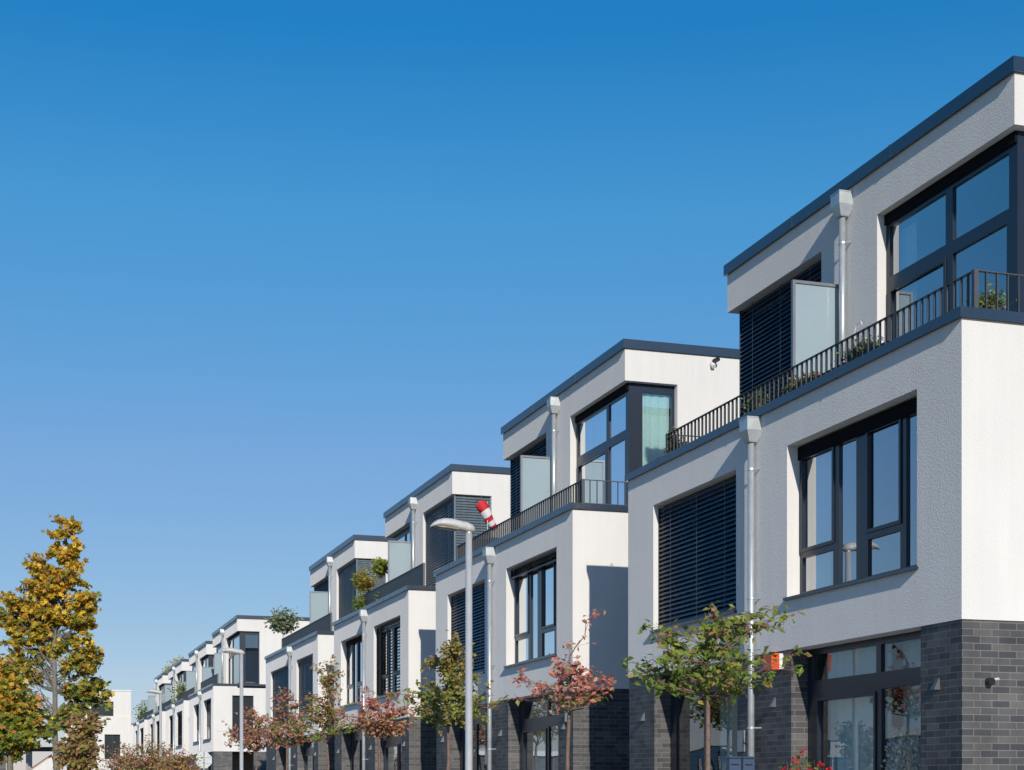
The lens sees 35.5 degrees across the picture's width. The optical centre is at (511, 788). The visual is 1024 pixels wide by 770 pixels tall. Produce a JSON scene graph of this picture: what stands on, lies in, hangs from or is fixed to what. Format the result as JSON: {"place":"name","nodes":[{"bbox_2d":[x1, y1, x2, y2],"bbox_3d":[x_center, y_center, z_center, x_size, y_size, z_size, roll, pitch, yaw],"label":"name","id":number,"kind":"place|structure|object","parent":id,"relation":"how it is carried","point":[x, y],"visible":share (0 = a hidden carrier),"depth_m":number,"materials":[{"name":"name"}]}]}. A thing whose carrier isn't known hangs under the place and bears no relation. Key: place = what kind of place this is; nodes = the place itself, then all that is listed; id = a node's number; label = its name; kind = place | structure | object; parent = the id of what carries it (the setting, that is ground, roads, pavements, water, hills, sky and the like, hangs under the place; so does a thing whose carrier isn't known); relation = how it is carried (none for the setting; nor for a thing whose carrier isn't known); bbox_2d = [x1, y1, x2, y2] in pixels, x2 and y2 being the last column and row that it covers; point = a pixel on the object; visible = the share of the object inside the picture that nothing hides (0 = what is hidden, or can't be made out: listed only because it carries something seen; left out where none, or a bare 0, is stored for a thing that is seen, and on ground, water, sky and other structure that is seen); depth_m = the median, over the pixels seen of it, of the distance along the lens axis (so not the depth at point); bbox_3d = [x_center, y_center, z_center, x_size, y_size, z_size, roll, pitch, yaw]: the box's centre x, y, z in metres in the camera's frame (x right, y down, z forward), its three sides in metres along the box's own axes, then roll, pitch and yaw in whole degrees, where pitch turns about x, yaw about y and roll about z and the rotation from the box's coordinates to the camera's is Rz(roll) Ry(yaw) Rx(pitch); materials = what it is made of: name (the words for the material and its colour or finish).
{"place":"outdoors","nodes":[
{"label":"outdoors","id":0,"kind":"place"},
{"bbox_2d":[0,752,5,769],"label":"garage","id":1,"kind":"structure","parent":0,"point":[3,767],"depth_m":70.23,"materials":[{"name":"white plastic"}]},
{"bbox_2d":[131,700,147,757],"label":"terraced house","id":2,"kind":"structure","parent":0,"point":[143,704],"depth_m":139.84,"materials":[{"name":"white paint"}]},
{"bbox_2d":[133,701,146,720],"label":"terrace plant","id":3,"kind":"object","parent":2,"relation":"on","point":[140,716],"visible":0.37,"depth_m":139.60,"materials":[{"name":"green plant"}]},
{"bbox_2d":[133,673,170,767],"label":"terraced house","id":4,"kind":"structure","parent":0,"point":[140,726],"depth_m":130.84,"materials":[{"name":"white paint"}]},
{"bbox_2d":[160,683,164,692],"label":"window","id":5,"kind":"structure","parent":4,"relation":"in","point":[162,688],"depth_m":128.78,"materials":[{"name":"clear glass"}]},
{"bbox_2d":[166,655,183,669],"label":"terrace plant","id":6,"kind":"object","parent":4,"relation":"on","point":[171,662],"visible":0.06,"depth_m":130.91,"materials":[{"name":"green plant"}]},
{"bbox_2d":[147,659,191,759],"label":"terraced house","id":7,"kind":"structure","parent":0,"point":[177,670],"depth_m":117.01,"materials":[{"name":"white render"},{"name":"glass"},{"name":"dark grey metal"}]},
{"bbox_2d":[156,723,158,751],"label":"window","id":8,"kind":"structure","parent":7,"relation":"in","point":[157,723],"depth_m":116.63,"materials":[{"name":"black glass"}]},
{"bbox_2d":[167,679,185,702],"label":"terrace plant","id":9,"kind":"object","parent":7,"relation":"on","point":[179,692],"visible":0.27,"depth_m":112.67,"materials":[{"name":"green plant"}]},
{"bbox_2d":[178,671,184,681],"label":"window","id":10,"kind":"structure","parent":7,"relation":"in","point":[181,676],"depth_m":115.02,"materials":[{"name":"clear glass"}]},
{"bbox_2d":[165,641,215,769],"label":"terraced house","id":11,"kind":"structure","parent":0,"point":[201,659],"depth_m":102.75,"materials":[{"name":"white render"},{"name":"glass"},{"name":"dark grey metal"}]},
{"bbox_2d":[169,716,172,748],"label":"window","id":12,"kind":"structure","parent":11,"relation":"in","point":[172,716],"depth_m":107.36,"materials":[{"name":"black glass"}]},
{"bbox_2d":[176,712,181,746],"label":"window","id":13,"kind":"structure","parent":11,"relation":"in","point":[179,716],"depth_m":101.75,"materials":[{"name":"black glass"}]},
{"bbox_2d":[201,655,209,666],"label":"window","id":14,"kind":"structure","parent":11,"relation":"in","point":[205,660],"depth_m":101.35,"materials":[{"name":"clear glass"}]},
{"bbox_2d":[210,655,213,666],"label":"window","id":15,"kind":"structure","parent":11,"relation":"in","point":[211,656],"depth_m":100.16,"materials":[{"name":"grey glass"}]},
{"bbox_2d":[221,648,244,769],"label":"street lamp","id":16,"kind":"object","parent":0,"point":[240,652],"visible":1,"depth_m":50.35,"materials":[{"name":"grey metal"}]},
{"bbox_2d":[188,615,309,769],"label":"terraced house","id":17,"kind":"structure","parent":0,"point":[214,701],"depth_m":85.56,"materials":[{"name":"white render"},{"name":"glass"},{"name":"dark grey brick"}]},
{"bbox_2d":[193,705,198,742],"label":"window","id":18,"kind":"structure","parent":17,"relation":"in","point":[197,707],"depth_m":93.10,"materials":[{"name":"black glass"}]},
{"bbox_2d":[203,700,210,740],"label":"window","id":19,"kind":"structure","parent":17,"relation":"in","point":[208,702],"depth_m":87.86,"materials":[{"name":"black glass"}]},
{"bbox_2d":[216,645,220,652],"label":"window","id":20,"kind":"structure","parent":17,"relation":"in","point":[218,649],"depth_m":94.13,"materials":[{"name":"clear glass"}]},
{"bbox_2d":[228,631,240,683],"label":"window","id":21,"kind":"structure","parent":17,"relation":"in","point":[235,640],"depth_m":87.22,"materials":[{"name":"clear glass"}]},
{"bbox_2d":[232,696,252,737],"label":"window","id":22,"kind":"structure","parent":17,"relation":"in","point":[247,700],"depth_m":85.28,"materials":[{"name":"grey glass"}]},
{"bbox_2d":[241,631,258,683],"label":"window","id":23,"kind":"structure","parent":17,"relation":"in","point":[243,633],"depth_m":85.33,"materials":[{"name":"black glass"}]},
{"bbox_2d":[217,706,293,769],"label":"street tree","id":24,"kind":"object","parent":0,"point":[247,743],"visible":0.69,"depth_m":52.98,"materials":[{"name":"red plant"}]},
{"bbox_2d":[245,686,318,769],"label":"street tree","id":25,"kind":"object","parent":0,"point":[285,740],"visible":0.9,"depth_m":47.28,"materials":[{"name":"red plant"}]},
{"bbox_2d":[264,535,391,769],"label":"terraced house","id":26,"kind":"structure","parent":0,"point":[298,652],"depth_m":60.51,"materials":[{"name":"white render"},{"name":"glass"},{"name":"dark grey brick"}]},
{"bbox_2d":[270,667,287,723],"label":"window","id":27,"kind":"structure","parent":26,"relation":"in","point":[281,676],"depth_m":65.06,"materials":[{"name":"black glass"}]},
{"bbox_2d":[263,605,303,635],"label":"olive tree","id":28,"kind":"object","parent":26,"relation":"on","point":[282,622],"visible":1,"depth_m":70.26,"materials":[{"name":"green plant"}]},
{"bbox_2d":[283,746,285,769],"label":"window","id":29,"kind":"structure","parent":26,"relation":"in","point":[284,749],"depth_m":65.10,"materials":[{"name":"glass"}]},
{"bbox_2d":[295,656,312,717],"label":"window","id":30,"kind":"structure","parent":26,"relation":"in","point":[306,674],"depth_m":59.41,"materials":[{"name":"black glass"}]},
{"bbox_2d":[304,736,313,769],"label":"window","id":31,"kind":"structure","parent":26,"relation":"in","point":[308,747],"depth_m":59.73,"materials":[{"name":"clear glass"}]},
{"bbox_2d":[314,579,327,591],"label":"window","id":32,"kind":"structure","parent":26,"relation":"in","point":[323,587],"depth_m":64.71,"materials":[{"name":"clear glass"}]},
{"bbox_2d":[339,559,359,618],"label":"window","id":33,"kind":"structure","parent":26,"relation":"in","point":[347,588],"depth_m":60.04,"materials":[{"name":"black glass"}]},
{"bbox_2d":[357,559,384,601],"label":"window","id":34,"kind":"structure","parent":26,"relation":"in","point":[366,565],"depth_m":58.39,"materials":[{"name":"grey glass"}]},
{"bbox_2d":[286,654,370,769],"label":"street tree","id":35,"kind":"object","parent":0,"point":[327,681],"visible":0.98,"depth_m":41.44,"materials":[{"name":"green plant"}]},
{"bbox_2d":[329,685,423,769],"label":"street tree","id":36,"kind":"object","parent":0,"point":[384,719],"visible":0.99,"depth_m":35.59,"materials":[{"name":"red plant"}]},
{"bbox_2d":[332,464,509,769],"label":"terraced house","id":37,"kind":"structure","parent":0,"point":[385,641],"depth_m":46.93,"materials":[{"name":"white paint"}]},
{"bbox_2d":[339,635,361,707],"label":"window","id":38,"kind":"structure","parent":37,"relation":"in","point":[354,646],"depth_m":51.65,"materials":[{"name":"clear glass"}]},
{"bbox_2d":[350,728,361,769],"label":"window","id":39,"kind":"structure","parent":37,"relation":"in","point":[355,741],"depth_m":51.93,"materials":[{"name":"clear glass"}]},
{"bbox_2d":[351,592,366,610],"bbox_3d":[-4.911,-5.904,51.968,0.696,0.969,0.617,0,0,-18],"label":"terrace plant","id":40,"kind":"object","parent":37,"relation":"on","point":[360,603],"visible":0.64,"depth_m":51.87,"materials":[{"name":"green plant"}]},
{"bbox_2d":[349,566,378,594],"bbox_3d":[-4.898,-6.365,52.575,0.990,1.890,1.030,0,0,-18],"label":"potted tree","id":41,"kind":"object","parent":37,"relation":"on","point":[362,581],"visible":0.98,"depth_m":52.47,"materials":[{"name":"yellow plant"}]},
{"bbox_2d":[369,556,387,584],"bbox_3d":[-4.171,-6.406,50.946,0.818,1.973,0.828,0,0,-18],"label":"potted tree","id":42,"kind":"object","parent":37,"relation":"on","point":[380,568],"visible":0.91,"depth_m":50.78,"materials":[{"name":"green plant"}]},
{"bbox_2d":[372,619,400,699],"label":"window","id":43,"kind":"structure","parent":37,"relation":"in","point":[389,635],"depth_m":46.84,"materials":[{"name":"black glass"}]},
{"bbox_2d":[383,720,400,769],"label":"window","id":44,"kind":"structure","parent":37,"relation":"in","point":[391,748],"depth_m":46.93,"materials":[{"name":"clear glass"}]},
{"bbox_2d":[392,526,409,540],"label":"window","id":45,"kind":"structure","parent":37,"relation":"in","point":[404,535],"depth_m":51.85,"materials":[{"name":"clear glass"}]},
{"bbox_2d":[426,495,458,585],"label":"window","id":46,"kind":"structure","parent":37,"relation":"in","point":[441,543],"depth_m":47.28,"materials":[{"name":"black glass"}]},
{"bbox_2d":[456,495,490,546],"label":"window","id":47,"kind":"structure","parent":37,"relation":"in","point":[472,499],"depth_m":45.74,"materials":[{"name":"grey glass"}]},
{"bbox_2d":[384,629,508,769],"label":"street tree","id":48,"kind":"object","parent":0,"point":[448,669],"visible":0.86,"depth_m":30.07,"materials":[{"name":"green plant"}]},
{"bbox_2d":[430,518,474,769],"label":"street lamp","id":49,"kind":"object","parent":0,"point":[467,528],"visible":1,"depth_m":26.25,"materials":[{"name":"grey metal"}]},
{"bbox_2d":[0,0,1023,769],"label":"sky","id":50,"kind":"structure","parent":0,"point":[271,270],"materials":[{"name":"blue"}]},
{"bbox_2d":[510,608,621,769],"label":"street tree","id":51,"kind":"object","parent":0,"point":[585,684],"visible":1,"depth_m":23.70,"materials":[{"name":"red plant"}]},
{"bbox_2d":[433,339,738,769],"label":"terraced house","id":52,"kind":"structure","parent":0,"point":[549,568],"depth_m":33.59,"materials":[{"name":"white paint"}]},
{"bbox_2d":[446,583,484,681],"bbox_3d":[-1.015,-3.742,38.427,0.320,2.175,3.300,0,0,-18],"label":"window","id":53,"kind":"structure","parent":52,"relation":"in","point":[478,592],"depth_m":38.12,"materials":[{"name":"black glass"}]},
{"bbox_2d":[460,706,485,769],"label":"window","id":54,"kind":"structure","parent":52,"relation":"in","point":[477,723],"depth_m":38.70,"materials":[{"name":"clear glass"}]},
{"bbox_2d":[475,500,496,529],"bbox_3d":[-0.590,-6.142,38.120,0.249,1.464,0.649,0,0,42],"label":"windsock","id":55,"kind":"object","parent":52,"relation":"on","point":[483,508],"visible":0.85,"depth_m":38.00,"materials":[{"name":"red fabric"}]},
{"bbox_2d":[512,461,513,515],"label":"window","id":56,"kind":"structure","parent":52,"relation":"in","point":[512,461],"depth_m":40.66,"materials":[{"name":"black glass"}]},
{"bbox_2d":[510,438,545,527],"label":"window","id":57,"kind":"structure","parent":52,"relation":"in","point":[539,449],"depth_m":40.20,"materials":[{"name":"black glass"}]},
{"bbox_2d":[504,552,556,667],"bbox_3d":[0.487,-3.743,33.700,0.320,2.175,3.440,0,0,-18],"label":"window","id":58,"kind":"structure","parent":52,"relation":"in","point":[536,581],"depth_m":33.99,"materials":[{"name":"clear glass"}]},
{"bbox_2d":[519,694,557,769],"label":"window","id":59,"kind":"structure","parent":52,"relation":"in","point":[543,726],"depth_m":34.48,"materials":[{"name":"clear glass"}]},
{"bbox_2d":[575,383,631,504],"bbox_3d":[1.951,-6.965,34.533,0.105,2.830,3.180,0,0,-18],"label":"window","id":60,"kind":"structure","parent":52,"relation":"in","point":[604,429],"depth_m":34.23,"materials":[{"name":"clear glass"}]},
{"bbox_2d":[632,383,674,470],"bbox_3d":[2.915,-6.965,33.243,0.949,2.830,0.139,0,0,-18],"label":"window","id":61,"kind":"structure","parent":52,"relation":"in","point":[650,413],"depth_m":33.24,"materials":[{"name":"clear glass"}]},
{"bbox_2d":[620,600,811,769],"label":"street tree","id":62,"kind":"object","parent":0,"point":[677,685],"visible":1,"depth_m":18.95,"materials":[{"name":"green plant"}]},
{"bbox_2d":[726,756,740,769],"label":"mailbox","id":63,"kind":"object","parent":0,"point":[733,762],"visible":1,"depth_m":22.94,"materials":[{"name":"metal"}]},
{"bbox_2d":[741,756,754,769],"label":"mailbox","id":64,"kind":"object","parent":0,"point":[747,762],"visible":1,"depth_m":23.06,"materials":[{"name":"metal"}]},
{"bbox_2d":[778,748,831,769],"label":"geranium bush","id":65,"kind":"object","parent":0,"point":[805,763],"visible":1,"depth_m":20.35,"materials":[{"name":"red plant"}]},
{"bbox_2d":[625,55,1023,769],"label":"terraced house","id":66,"kind":"structure","parent":0,"point":[865,513],"depth_m":22.21,"materials":[{"name":"white plaster render"},{"name":"dark grey brick"},{"name":"glass"}]},
{"bbox_2d":[664,426,686,453],"bbox_3d":[2.779,-5.833,27.223,0.452,0.682,0.388,0,0,-18],"label":"terrace plant","id":67,"kind":"object","parent":66,"relation":"on","point":[673,427],"visible":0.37,"depth_m":27.18,"materials":[{"name":"green plant"}]},
{"bbox_2d":[650,475,736,632],"bbox_3d":[3.007,-3.742,25.771,0.320,2.175,3.300,0,0,-18],"label":"window","id":68,"kind":"structure","parent":66,"relation":"in","point":[699,540],"depth_m":25.80,"materials":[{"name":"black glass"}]},
{"bbox_2d":[671,666,731,769],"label":"window","id":69,"kind":"structure","parent":66,"relation":"in","point":[725,706],"depth_m":27.17,"materials":[{"name":"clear glass"}]},
{"bbox_2d":[732,666,736,755],"bbox_3d":[3.561,-0.279,24.587,0.080,3.358,0.648,0,0,-18],"label":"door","id":70,"kind":"structure","parent":66,"relation":"in","point":[734,708],"depth_m":24.80,"materials":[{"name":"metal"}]},
{"bbox_2d":[742,312,744,413],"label":"window","id":71,"kind":"structure","parent":66,"relation":"in","point":[744,312],"depth_m":28.01,"materials":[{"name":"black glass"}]},
{"bbox_2d":[740,391,767,413],"bbox_3d":[3.711,-5.845,24.407,0.506,0.553,0.474,0,0,-18],"label":"terrace plant","id":72,"kind":"object","parent":66,"relation":"on","point":[746,405],"visible":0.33,"depth_m":24.38,"materials":[{"name":"green plant"}]},
{"bbox_2d":[739,260,820,415],"bbox_3d":[4.524,-6.940,26.486,0.176,2.880,3.144,0,0,-18],"label":"window","id":73,"kind":"structure","parent":66,"relation":"in","point":[767,323],"depth_m":27.02,"materials":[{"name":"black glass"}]},
{"bbox_2d":[771,341,889,400],"bbox_3d":[4.434,-5.665,22.237,0.200,0.230,3.300,0,0,-18],"label":"planter box","id":74,"kind":"object","parent":66,"relation":"on","point":[877,346],"visible":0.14,"depth_m":21.82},
{"bbox_2d":[777,370,824,395],"bbox_3d":[4.170,-5.812,23.104,0.435,0.407,1.258,0,0,-18],"label":"flower box plant","id":75,"kind":"object","parent":74,"relation":"in","point":[799,382],"visible":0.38,"depth_m":22.95,"materials":[{"name":"green plant"}]},
{"bbox_2d":[836,333,883,363],"bbox_3d":[4.688,-5.880,21.452,0.426,0.454,1.133,0,0,-18],"label":"flower box plant","id":76,"kind":"object","parent":74,"relation":"in","point":[860,347],"visible":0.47,"depth_m":21.27,"materials":[{"name":"green plant"}]},
{"bbox_2d":[783,397,917,600],"bbox_3d":[4.509,-3.743,21.044,0.320,2.175,3.440,0,0,-18],"label":"window","id":77,"kind":"structure","parent":66,"relation":"in","point":[838,533],"depth_m":21.43,"materials":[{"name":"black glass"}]},
{"bbox_2d":[808,631,920,769],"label":"window","id":78,"kind":"structure","parent":66,"relation":"in","point":[859,683],"depth_m":21.58,"materials":[{"name":"black glass"}]},
{"bbox_2d":[884,130,1021,340],"bbox_3d":[6.047,-6.965,21.900,0.260,2.830,3.180,0,0,-18],"label":"window","id":79,"kind":"structure","parent":66,"relation":"in","point":[903,270],"depth_m":21.80,"materials":[{"name":"black glass"}]},
{"bbox_2d":[965,281,1016,310],"bbox_3d":[5.713,-5.730,19.078,0.535,0.619,0.553,0,0,-18],"label":"terrace plant","id":80,"kind":"object","parent":66,"relation":"on","point":[990,302],"visible":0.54,"depth_m":18.98,"materials":[{"name":"green plant"}]},
{"bbox_2d":[1022,131,1023,312],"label":"window","id":81,"kind":"structure","parent":66,"relation":"in","point":[1022,131],"depth_m":20.38,"materials":[{"name":"black glass"}]},
{"label":"ground","id":82,"kind":"structure","parent":0,"visible":0},
{"bbox_2d":[0,653,62,769],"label":"maple tree","id":83,"kind":"object","parent":82,"relation":"on","point":[21,731],"visible":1,"depth_m":29.79,"materials":[{"name":"yellow plant"}]},
{"bbox_2d":[32,754,52,769],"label":"garden shed","id":84,"kind":"structure","parent":82,"relation":"on","point":[47,764],"depth_m":60.19,"materials":[{"name":"tile"}]},
{"bbox_2d":[26,747,65,769],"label":"pergola","id":85,"kind":"object","parent":82,"relation":"on","point":[29,761],"visible":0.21,"depth_m":41.91,"materials":[{"name":"concrete"}]},
{"bbox_2d":[0,514,115,769],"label":"maple tree","id":86,"kind":"object","parent":82,"relation":"on","point":[41,616],"visible":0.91,"depth_m":37.80,"materials":[{"name":"yellow plant"}]},
{"bbox_2d":[50,708,110,769],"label":"young tree","id":87,"kind":"object","parent":82,"relation":"on","point":[80,749],"visible":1,"depth_m":33.88,"materials":[{"name":"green plant"}]},
{"bbox_2d":[65,690,131,769],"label":"white house","id":88,"kind":"structure","parent":82,"relation":"on","point":[117,729],"depth_m":109.06,"materials":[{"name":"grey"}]},
{"bbox_2d":[91,702,112,715],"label":"window","id":89,"kind":"structure","parent":88,"relation":"in","point":[102,712],"depth_m":109.00,"materials":[{"name":"grey glass"}]},
{"bbox_2d":[105,734,119,758],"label":"window","id":90,"kind":"structure","parent":88,"relation":"in","point":[110,739],"depth_m":109.00,"materials":[{"name":"grey glass"}]},
{"label":"road","id":91,"kind":"structure","parent":0,"visible":0},
{"bbox_2d":[145,689,162,762],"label":"street lamp","id":92,"kind":"object","parent":91,"relation":"on","point":[159,692],"visible":0.99,"depth_m":71.45,"materials":[{"name":"grey metal"}]},
{"bbox_2d":[196,752,211,769],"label":"traffic sign","id":93,"kind":"object","parent":91,"relation":"on","point":[207,758],"visible":0.81,"depth_m":72.98,"materials":[{"name":"metal"}]},
{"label":"kerb","id":94,"kind":"structure","parent":0,"visible":0},
{"bbox_2d":[148,744,204,769],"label":"street tree","id":95,"kind":"object","parent":94,"relation":"on","point":[182,762],"visible":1,"depth_m":61.89,"materials":[{"name":"brown plant"}]},
{"label":"road","id":96,"kind":"structure","parent":0,"visible":0},
{"bbox_2d":[114,734,174,769],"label":"street tree","id":97,"kind":"object","parent":96,"relation":"on","point":[139,763],"visible":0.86,"depth_m":69.75,"materials":[{"name":"brown plant"}]},
{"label":"pavement","id":98,"kind":"structure","parent":0,"visible":0},
{"bbox_2d":[95,745,149,769],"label":"street tree","id":99,"kind":"object","parent":98,"relation":"on","point":[118,760],"visible":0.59,"depth_m":81.72,"materials":[{"name":"plant"}]},
{"bbox_2d":[142,744,178,768],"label":"street tree","id":100,"kind":"object","parent":98,"relation":"on","point":[163,754],"visible":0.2,"depth_m":92.08,"materials":[{"name":"plant"}]}
]}

